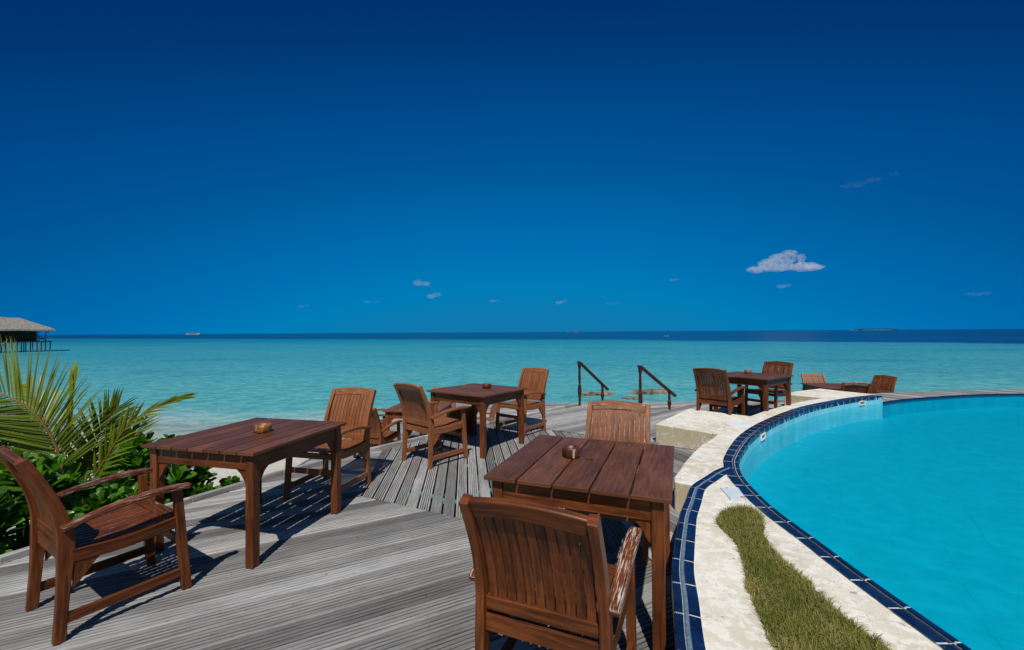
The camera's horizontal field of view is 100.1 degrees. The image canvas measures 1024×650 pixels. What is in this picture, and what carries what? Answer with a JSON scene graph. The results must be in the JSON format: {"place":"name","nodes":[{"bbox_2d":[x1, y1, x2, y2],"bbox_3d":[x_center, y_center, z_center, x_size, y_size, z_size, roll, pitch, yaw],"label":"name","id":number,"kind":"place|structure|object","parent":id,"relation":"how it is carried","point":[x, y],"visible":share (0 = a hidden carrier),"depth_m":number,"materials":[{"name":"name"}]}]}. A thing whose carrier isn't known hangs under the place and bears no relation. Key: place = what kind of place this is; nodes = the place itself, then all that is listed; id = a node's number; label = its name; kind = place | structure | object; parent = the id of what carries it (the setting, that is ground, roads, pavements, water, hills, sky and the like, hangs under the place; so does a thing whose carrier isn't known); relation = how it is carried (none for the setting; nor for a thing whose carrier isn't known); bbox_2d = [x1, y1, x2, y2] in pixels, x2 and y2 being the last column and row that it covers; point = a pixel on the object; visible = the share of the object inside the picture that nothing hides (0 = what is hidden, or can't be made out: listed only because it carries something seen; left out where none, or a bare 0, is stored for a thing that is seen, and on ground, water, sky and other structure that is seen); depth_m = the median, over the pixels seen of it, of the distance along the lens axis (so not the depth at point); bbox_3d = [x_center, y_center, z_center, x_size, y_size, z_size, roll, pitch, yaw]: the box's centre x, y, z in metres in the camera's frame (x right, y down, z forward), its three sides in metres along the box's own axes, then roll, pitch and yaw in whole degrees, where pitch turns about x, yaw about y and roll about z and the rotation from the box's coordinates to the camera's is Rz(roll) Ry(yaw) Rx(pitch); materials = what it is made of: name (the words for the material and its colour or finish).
{"place":"outdoors","nodes":[
{"label":"outdoors","id":0,"kind":"place"},
{"bbox_2d":[7,433,641,558],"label":"beach","id":1,"kind":"structure","parent":0,"point":[270,468],"depth_m":6.87,"materials":[{"name":"beige sand"}]},
{"bbox_2d":[0,485,29,554],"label":"shrub","id":2,"kind":"object","parent":1,"relation":"on","point":[9,544],"visible":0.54,"depth_m":3.07,"materials":[{"name":"green plant"}]},
{"bbox_2d":[0,434,31,533],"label":"shrub","id":3,"kind":"object","parent":1,"relation":"on","point":[3,441],"visible":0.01,"depth_m":3.73,"materials":[{"name":"green plant"}]},
{"bbox_2d":[0,448,104,546],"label":"shrub","id":4,"kind":"object","parent":1,"relation":"on","point":[47,466],"visible":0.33,"depth_m":3.30,"materials":[{"name":"green plant"}]},
{"bbox_2d":[0,336,197,486],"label":"palm tree","id":5,"kind":"object","parent":1,"relation":"on","point":[15,427],"visible":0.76,"depth_m":3.85,"materials":[{"name":"green plant"}]},
{"bbox_2d":[63,470,169,514],"bbox_3d":[-3.338,1.694,3.645,0.909,0.880,0.890,0,-1,0],"label":"shrub","id":6,"kind":"object","parent":1,"relation":"on","point":[110,493],"visible":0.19,"depth_m":3.46,"materials":[{"name":"green plant"}]},
{"bbox_2d":[72,428,168,481],"bbox_3d":[-4.194,1.629,4.582,1.077,1.070,1.139,-1,-1,27],"label":"shrub","id":7,"kind":"object","parent":1,"relation":"on","point":[97,456],"depth_m":4.37,"materials":[{"name":"green plant"}]},
{"bbox_2d":[92,432,217,501],"bbox_3d":[-3.562,1.597,4.229,1.096,1.099,1.007,0,-1,0],"label":"shrub","id":8,"kind":"object","parent":1,"relation":"on","point":[134,457],"visible":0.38,"depth_m":4.05,"materials":[{"name":"green plant"}]},
{"bbox_2d":[164,466,232,502],"bbox_3d":[-3.098,1.788,4.255,0.842,0.717,0.738,0,-1,0],"label":"shrub","id":9,"kind":"object","parent":1,"relation":"on","point":[195,488],"visible":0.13,"depth_m":4.18,"materials":[{"name":"green plant"}]},
{"bbox_2d":[219,476,241,486],"bbox_3d":[-2.958,1.880,4.614,0.598,0.544,0.647,0,-1,0],"label":"shrub","id":10,"kind":"object","parent":1,"relation":"on","point":[233,479],"visible":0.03,"depth_m":4.56,"materials":[{"name":"green plant"}]},
{"bbox_2d":[0,399,784,649],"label":"deck","id":11,"kind":"structure","parent":1,"relation":"on","point":[363,572],"depth_m":2.68,"materials":[{"name":"grey wood"}]},
{"bbox_2d":[0,445,191,645],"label":"armchair","id":12,"kind":"object","parent":11,"relation":"on","point":[76,548],"visible":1,"depth_m":2.31,"materials":[{"name":"brown wood"}]},
{"bbox_2d":[141,417,346,568],"bbox_3d":[-1.946,1.183,3.244,0.920,0.740,0.955,-1,-1,14],"label":"dining table","id":13,"kind":"object","parent":11,"relation":"on","point":[246,451],"visible":0.98,"depth_m":2.92,"materials":[{"name":"brown wood"}]},
{"bbox_2d":[253,422,271,432],"bbox_3d":[-1.895,0.782,3.258,0.122,0.060,0.123,0,-1,-23],"label":"ashtray","id":14,"kind":"object","parent":13,"relation":"on","point":[262,427],"visible":1,"depth_m":3.21,"materials":[{"name":"brown ceramic"}]},
{"bbox_2d":[283,387,375,499],"bbox_3d":[-1.703,1.103,4.103,0.600,0.928,0.694,-1,-1,14],"label":"armchair","id":15,"kind":"object","parent":11,"relation":"on","point":[352,407],"visible":0.68,"depth_m":4.22,"materials":[{"name":"brown wood"}]},
{"bbox_2d":[353,452,361,457],"bbox_3d":[-1.850,1.542,5.136,0.100,0.079,0.100,0,-1,0],"label":"deck lamp","id":16,"kind":"object","parent":11,"relation":"on","point":[357,455],"visible":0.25,"depth_m":5.10,"materials":[{"name":"black plastic"}]},
{"bbox_2d":[393,383,468,468],"bbox_3d":[-0.949,1.112,4.996,0.600,0.928,0.694,-1,-1,41],"label":"armchair","id":17,"kind":"object","parent":11,"relation":"on","point":[418,415],"visible":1,"depth_m":4.88,"materials":[{"name":"brown wood"}]},
{"bbox_2d":[427,383,526,458],"bbox_3d":[-0.446,1.212,5.643,0.955,0.740,0.920,-1,-1,36],"label":"dining table","id":18,"kind":"object","parent":11,"relation":"on","point":[479,397],"visible":0.91,"depth_m":5.44,"materials":[{"name":"brown wood"}]},
{"bbox_2d":[482,383,490,388],"bbox_3d":[-0.336,0.812,5.708,0.121,0.060,0.121,-1,-1,10],"label":"ashtray","id":19,"kind":"object","parent":18,"relation":"on","point":[486,385],"visible":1,"depth_m":5.66,"materials":[{"name":"ceramic"}]},
{"bbox_2d":[495,367,548,437],"bbox_3d":[0.171,1.129,6.461,0.600,0.928,0.694,-1,-1,39],"label":"armchair","id":20,"kind":"object","parent":11,"relation":"on","point":[533,380],"visible":0.76,"depth_m":6.46,"materials":[{"name":"brown wood"}]},
{"bbox_2d":[458,493,640,649],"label":"armchair","id":21,"kind":"object","parent":11,"relation":"on","point":[573,593],"visible":1,"depth_m":1.51,"materials":[{"name":"brown wood"}]},
{"bbox_2d":[484,435,673,649],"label":"dining table","id":22,"kind":"object","parent":11,"relation":"on","point":[539,469],"visible":0.91,"depth_m":2.19,"materials":[{"name":"brown wood"}]},
{"bbox_2d":[562,445,580,458],"bbox_3d":[0.355,0.757,2.562,0.108,0.060,0.113,0,-1,-9],"label":"ashtray","id":23,"kind":"object","parent":22,"relation":"on","point":[571,451],"visible":1,"depth_m":2.52,"materials":[{"name":"brown ceramic"}]},
{"bbox_2d":[577,361,608,405],"bbox_3d":[1.700,1.174,8.926,1.050,0.895,0.074,1,-1,-43],"label":"handrail","id":24,"kind":"object","parent":11,"relation":"on","point":[580,364],"visible":0.98,"depth_m":8.65,"materials":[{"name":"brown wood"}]},
{"bbox_2d":[567,400,649,563],"bbox_3d":[0.745,1.072,3.161,0.600,0.928,0.694,-1,-1,22],"label":"armchair","id":25,"kind":"object","parent":11,"relation":"on","point":[641,411],"visible":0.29,"depth_m":3.39,"materials":[{"name":"brown wood"}]},
{"bbox_2d":[637,365,676,409],"bbox_3d":[2.672,1.150,7.847,1.200,0.896,0.074,0,-1,-39],"label":"handrail","id":26,"kind":"object","parent":11,"relation":"on","point":[654,378],"visible":0.84,"depth_m":7.64,"materials":[{"name":"brown wood"}]},
{"bbox_2d":[693,368,746,415],"bbox_3d":[3.211,1.113,6.661,0.694,0.928,0.600,0,-1,-42],"label":"armchair","id":27,"kind":"object","parent":11,"relation":"on","point":[722,398],"visible":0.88,"depth_m":6.53,"materials":[{"name":"brown wood"}]},
{"bbox_2d":[713,371,793,412],"bbox_3d":[4.028,1.209,7.201,0.955,0.740,0.920,0,-1,-36],"label":"dining table","id":28,"kind":"object","parent":11,"relation":"on","point":[763,382],"visible":0.8,"depth_m":6.95,"materials":[{"name":"brown wood"}]},
{"bbox_2d":[745,361,793,413],"bbox_3d":[4.560,1.120,7.585,0.694,0.928,0.600,0,-1,-32],"label":"armchair","id":29,"kind":"object","parent":11,"relation":"on","point":[781,368],"visible":0.62,"depth_m":7.62,"materials":[{"name":"brown wood"}]},
{"bbox_2d":[297,402,695,508],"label":"deck","id":30,"kind":"structure","parent":1,"relation":"on","point":[656,406],"depth_m":10.21,"materials":[{"name":"grey wood"}]},
{"bbox_2d":[351,408,402,446],"bbox_3d":[-2.092,1.644,6.495,0.600,0.928,0.694,-1,-1,16],"label":"armchair","id":31,"kind":"object","parent":30,"relation":"on","point":[379,435],"visible":0.44,"depth_m":6.29,"materials":[{"name":"brown wood"}]},
{"bbox_2d":[373,408,384,446],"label":"armchair","id":32,"kind":"object","parent":30,"relation":"on","point":[383,422],"visible":0.08,"depth_m":7.18,"materials":[{"name":"brown wood"}]},
{"bbox_2d":[382,402,453,443],"bbox_3d":[-1.559,1.745,7.263,0.920,0.740,0.955,0,-1,7],"label":"dining table","id":33,"kind":"object","parent":30,"relation":"on","point":[392,412],"visible":0.3,"depth_m":6.88,"materials":[{"name":"brown wood"}]},
{"bbox_2d":[419,387,455,435],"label":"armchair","id":34,"kind":"object","parent":30,"relation":"on","point":[445,415],"visible":0.02,"depth_m":8.14,"materials":[{"name":"brown wood"}]},
{"bbox_2d":[426,406,477,462],"bbox_3d":[-0.881,1.634,6.346,0.600,0.928,0.694,0,-1,-38],"label":"armchair","id":35,"kind":"object","parent":30,"relation":"on","point":[455,414],"visible":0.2,"depth_m":6.14,"materials":[{"name":"brown wood"}]},
{"bbox_2d":[477,403,495,423],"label":"armchair","id":36,"kind":"object","parent":30,"relation":"on","point":[492,413],"visible":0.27,"depth_m":7.03,"materials":[{"name":"brown wood"}]},
{"bbox_2d":[801,373,825,389],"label":"armchair","id":37,"kind":"object","parent":30,"relation":"on","point":[807,377],"visible":0.27,"depth_m":10.47,"materials":[{"name":"brown wood"}]},
{"bbox_2d":[800,383,870,391],"bbox_3d":[7.211,1.728,9.593,0.920,0.740,0.955,0,-1,8],"label":"dining table","id":38,"kind":"object","parent":30,"relation":"on","point":[828,386],"visible":0.39,"depth_m":9.64,"materials":[{"name":"brown wood"}]},
{"bbox_2d":[840,382,870,393],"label":"armchair","id":39,"kind":"object","parent":30,"relation":"on","point":[858,387],"visible":0.19,"depth_m":8.78,"materials":[{"name":"brown wood"}]},
{"bbox_2d":[869,375,897,392],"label":"armchair","id":40,"kind":"object","parent":30,"relation":"on","point":[883,383],"visible":0.38,"depth_m":9.94,"materials":[{"name":"brown wood"}]},
{"bbox_2d":[869,389,1023,401],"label":"deck strip","id":41,"kind":"object","parent":30,"relation":"on","point":[896,396],"visible":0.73,"depth_m":9.25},
{"bbox_2d":[0,329,1023,438],"bbox_3d":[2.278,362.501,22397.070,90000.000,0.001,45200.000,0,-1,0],"label":"sea","id":42,"kind":"structure","parent":0,"point":[229,378],"depth_m":34.32,"materials":[{"name":"liquid"}]},
{"bbox_2d":[0,317,54,351],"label":"water hut","id":43,"kind":"object","parent":42,"relation":"in","point":[20,330],"visible":0.9,"depth_m":62.34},
{"bbox_2d":[581,391,616,395],"bbox_3d":[3.358,2.697,16.808,1.612,0.213,0.563,0,-1,-11],"label":"rock ledge","id":44,"kind":"object","parent":42,"relation":"in","point":[590,393],"visible":0.74,"depth_m":16.64,"materials":[{"name":"beige stone"}]},
{"bbox_2d":[621,396,637,399],"bbox_3d":[4.455,2.731,15.909,0.671,0.117,1.098,0,-1,-34],"label":"rock ledge","id":45,"kind":"object","parent":42,"relation":"in","point":[628,397],"visible":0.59,"depth_m":15.90,"materials":[{"name":"beige stone"}]},
{"bbox_2d":[629,388,667,393],"bbox_3d":[5.513,2.665,17.127,1.714,0.267,0.682,0,-1,0],"label":"rock ledge","id":46,"kind":"object","parent":42,"relation":"in","point":[652,391],"visible":0.78,"depth_m":16.93,"materials":[{"name":"beige stone"}]},
{"bbox_2d":[853,328,899,329],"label":"island","id":47,"kind":"structure","parent":42,"relation":"on","point":[876,329],"depth_m":2967.82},
{"bbox_2d":[0,0,1023,334],"label":"sky","id":48,"kind":"structure","parent":0,"point":[167,166],"materials":[{"name":"blue"}]},
{"bbox_2d":[748,395,1023,649],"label":"pool water","id":49,"kind":"structure","parent":0,"point":[917,505],"depth_m":4.09,"materials":[{"name":"blue liquid"}]},
{"bbox_2d":[656,389,1023,649],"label":"pool rim","id":50,"kind":"object","parent":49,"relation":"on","point":[712,609],"visible":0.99,"depth_m":2.50,"materials":[{"name":"white stone"}]},
{"bbox_2d":[720,487,746,500],"bbox_3d":[1.696,1.284,3.270,0.138,0.012,0.268,-1,-1,10],"label":"hatch cover","id":51,"kind":"object","parent":50,"relation":"on","point":[733,493],"visible":1,"depth_m":3.26,"materials":[{"name":"paint"}]},
{"bbox_2d":[726,422,751,426],"bbox_3d":[2.998,1.316,5.669,0.326,0.008,0.261,0,-1,0],"label":"hatch cover","id":52,"kind":"object","parent":50,"relation":"on","point":[738,424],"visible":1,"depth_m":5.65,"materials":[{"name":"white plastic"}]},
{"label":"soil","id":53,"kind":"structure","parent":50,"relation":"in","visible":0},
{"bbox_2d":[713,501,891,649],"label":"grass","id":54,"kind":"structure","parent":53,"relation":"on","point":[793,597],"depth_m":1.97,"materials":[{"name":"green plant"}]}
]}

